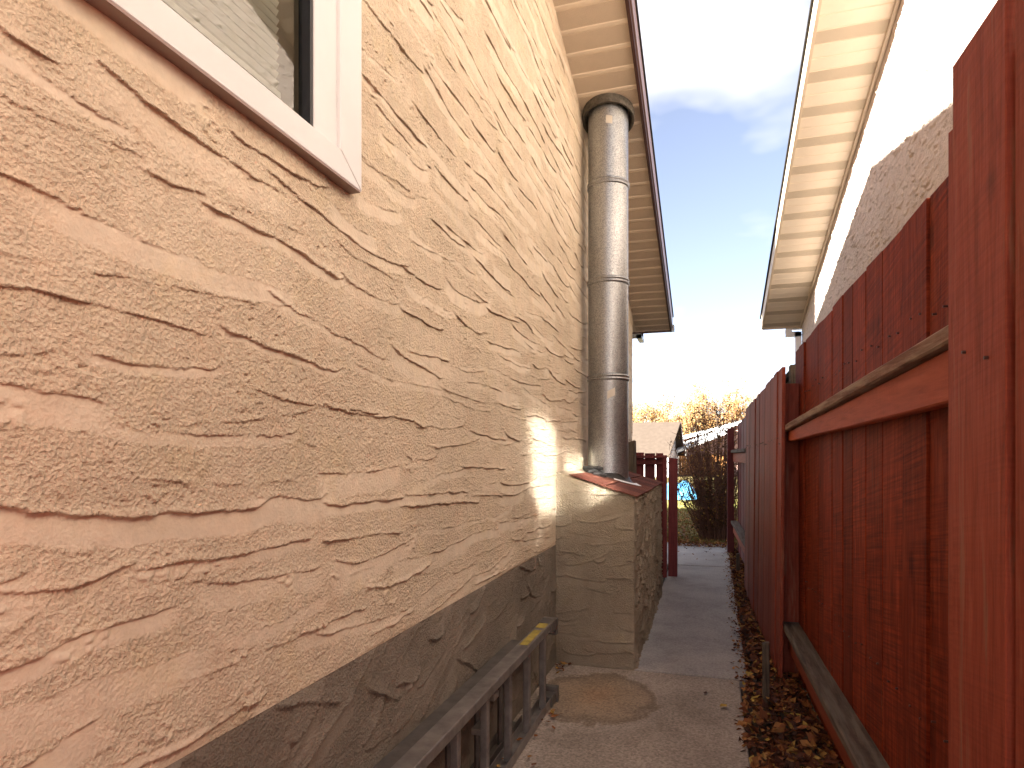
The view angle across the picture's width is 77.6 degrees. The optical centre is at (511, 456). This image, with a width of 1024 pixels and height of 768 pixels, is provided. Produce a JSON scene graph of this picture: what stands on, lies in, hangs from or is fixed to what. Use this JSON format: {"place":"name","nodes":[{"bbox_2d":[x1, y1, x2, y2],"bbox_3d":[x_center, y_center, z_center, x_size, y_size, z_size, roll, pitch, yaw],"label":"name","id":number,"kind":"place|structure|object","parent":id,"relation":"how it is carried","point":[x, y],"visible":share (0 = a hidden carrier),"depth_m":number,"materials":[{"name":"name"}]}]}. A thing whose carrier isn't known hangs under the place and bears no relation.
{"place":"outdoors","nodes":[
{"label":"outdoors","id":0,"kind":"place"},
{"bbox_2d":[512,542,749,767],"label":"path","id":1,"kind":"structure","parent":0,"point":[657,708],"depth_m":3.57,"materials":[{"name":"concrete"}]},
{"bbox_2d":[373,617,558,767],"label":"ladder","id":2,"kind":"object","parent":1,"relation":"on","point":[429,739],"visible":1,"depth_m":2.64,"materials":[{"name":"metal"}]},
{"bbox_2d":[655,476,737,547],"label":"lawn","id":3,"kind":"structure","parent":0,"point":[688,543],"depth_m":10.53,"materials":[{"name":"green plant"}]},
{"bbox_2d":[667,481,695,499],"bbox_3d":[5.415,1.046,20.621,1.368,0.569,1.800,0,0,17],"label":"tarpaulin","id":4,"kind":"object","parent":3,"relation":"on","point":[681,490],"visible":0.12,"depth_m":19.90,"materials":[{"name":"blue plastic"}]},
{"bbox_2d":[667,392,745,540],"bbox_3d":[3.226,0.145,10.433,1.754,2.458,1.506,0,0,17],"label":"shrub","id":5,"kind":"object","parent":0,"point":[709,515],"visible":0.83,"depth_m":10.21,"materials":[{"name":"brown plant"}]},
{"bbox_2d":[632,0,810,458],"label":"sky","id":6,"kind":"structure","parent":0,"point":[722,75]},
{"bbox_2d":[662,459,840,767],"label":"ground","id":7,"kind":"structure","parent":0,"point":[760,734],"depth_m":3.35,"materials":[{"name":"soil"}]},
{"bbox_2d":[0,0,674,767],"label":"house","id":8,"kind":"structure","parent":7,"relation":"on","point":[324,324],"depth_m":1.61,"materials":[{"name":"beige paint"}]},
{"bbox_2d":[84,0,360,193],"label":"window","id":9,"kind":"structure","parent":8,"relation":"in","point":[292,68],"depth_m":1.52,"materials":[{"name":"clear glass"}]},
{"bbox_2d":[628,440,677,577],"bbox_3d":[1.561,0.599,7.091,0.739,1.562,0.322,0,0,-13],"label":"side fence","id":10,"kind":"object","parent":7,"relation":"on","point":[637,461],"visible":0.47,"depth_m":7.09,"materials":[{"name":"red wood"}]},
{"bbox_2d":[632,402,681,422],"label":"golden tree","id":11,"kind":"object","parent":7,"relation":"on","point":[639,419],"visible":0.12,"depth_m":59.29,"materials":[{"name":"yellow plant"}]},
{"bbox_2d":[632,422,684,476],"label":"garage","id":12,"kind":"structure","parent":7,"relation":"on","point":[653,437],"depth_m":44.66,"materials":[{"name":"beige"}]},
{"bbox_2d":[635,387,699,432],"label":"golden tree","id":13,"kind":"object","parent":7,"relation":"on","point":[652,417],"visible":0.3,"depth_m":60.24,"materials":[{"name":"yellow plant"}]},
{"bbox_2d":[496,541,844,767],"bbox_3d":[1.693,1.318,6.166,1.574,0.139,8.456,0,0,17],"label":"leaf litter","id":14,"kind":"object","parent":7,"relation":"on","point":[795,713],"visible":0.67,"depth_m":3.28,"materials":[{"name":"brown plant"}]},
{"bbox_2d":[650,391,714,471],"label":"golden tree","id":15,"kind":"object","parent":7,"relation":"on","point":[684,418],"visible":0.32,"depth_m":57.16,"materials":[{"name":"yellow plant"}]},
{"bbox_2d":[679,455,723,474],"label":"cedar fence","id":16,"kind":"object","parent":7,"relation":"on","point":[683,465],"visible":0.15,"depth_m":47.50,"materials":[{"name":"brown wood"}]},
{"bbox_2d":[676,421,740,471],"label":"house","id":17,"kind":"structure","parent":7,"relation":"on","point":[702,446],"depth_m":49.08,"materials":[{"name":"white paint"}]},
{"bbox_2d":[682,379,740,434],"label":"golden tree","id":18,"kind":"object","parent":7,"relation":"on","point":[701,407],"visible":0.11,"depth_m":58.38,"materials":[{"name":"yellow plant"}]},
{"bbox_2d":[689,370,750,428],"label":"golden tree","id":19,"kind":"object","parent":7,"relation":"on","point":[733,408],"visible":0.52,"depth_m":56.18,"materials":[{"name":"yellow plant"}]},
{"bbox_2d":[736,553,739,570],"bbox_3d":[2.686,1.270,7.564,0.042,0.259,0.040,0,0,17],"label":"stake","id":20,"kind":"object","parent":7,"relation":"on","point":[737,561],"visible":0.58,"depth_m":7.55,"materials":[{"name":"grey wood"}]},
{"bbox_2d":[725,391,757,423],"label":"golden tree","id":21,"kind":"object","parent":7,"relation":"on","point":[744,414],"visible":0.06,"depth_m":59.47,"materials":[{"name":"yellow plant"}]},
{"bbox_2d":[762,641,769,710],"bbox_3d":[1.378,1.201,3.456,0.037,0.398,0.042,0,0,17],"label":"stake","id":22,"kind":"object","parent":7,"relation":"on","point":[765,671],"visible":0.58,"depth_m":3.44,"materials":[{"name":"grey wood"}]},
{"bbox_2d":[785,371,788,383],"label":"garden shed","id":23,"kind":"structure","parent":7,"relation":"on","point":[787,378],"depth_m":5.99,"materials":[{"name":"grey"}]},
{"bbox_2d":[727,0,1023,767],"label":"wooden fence","id":24,"kind":"object","parent":7,"relation":"on","point":[876,529],"visible":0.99,"depth_m":1.80,"materials":[{"name":"red wood"}]},
{"bbox_2d":[760,0,996,363],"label":"neighbouring house","id":25,"kind":"structure","parent":0,"point":[865,174],"depth_m":4.98,"materials":[{"name":"paint"}]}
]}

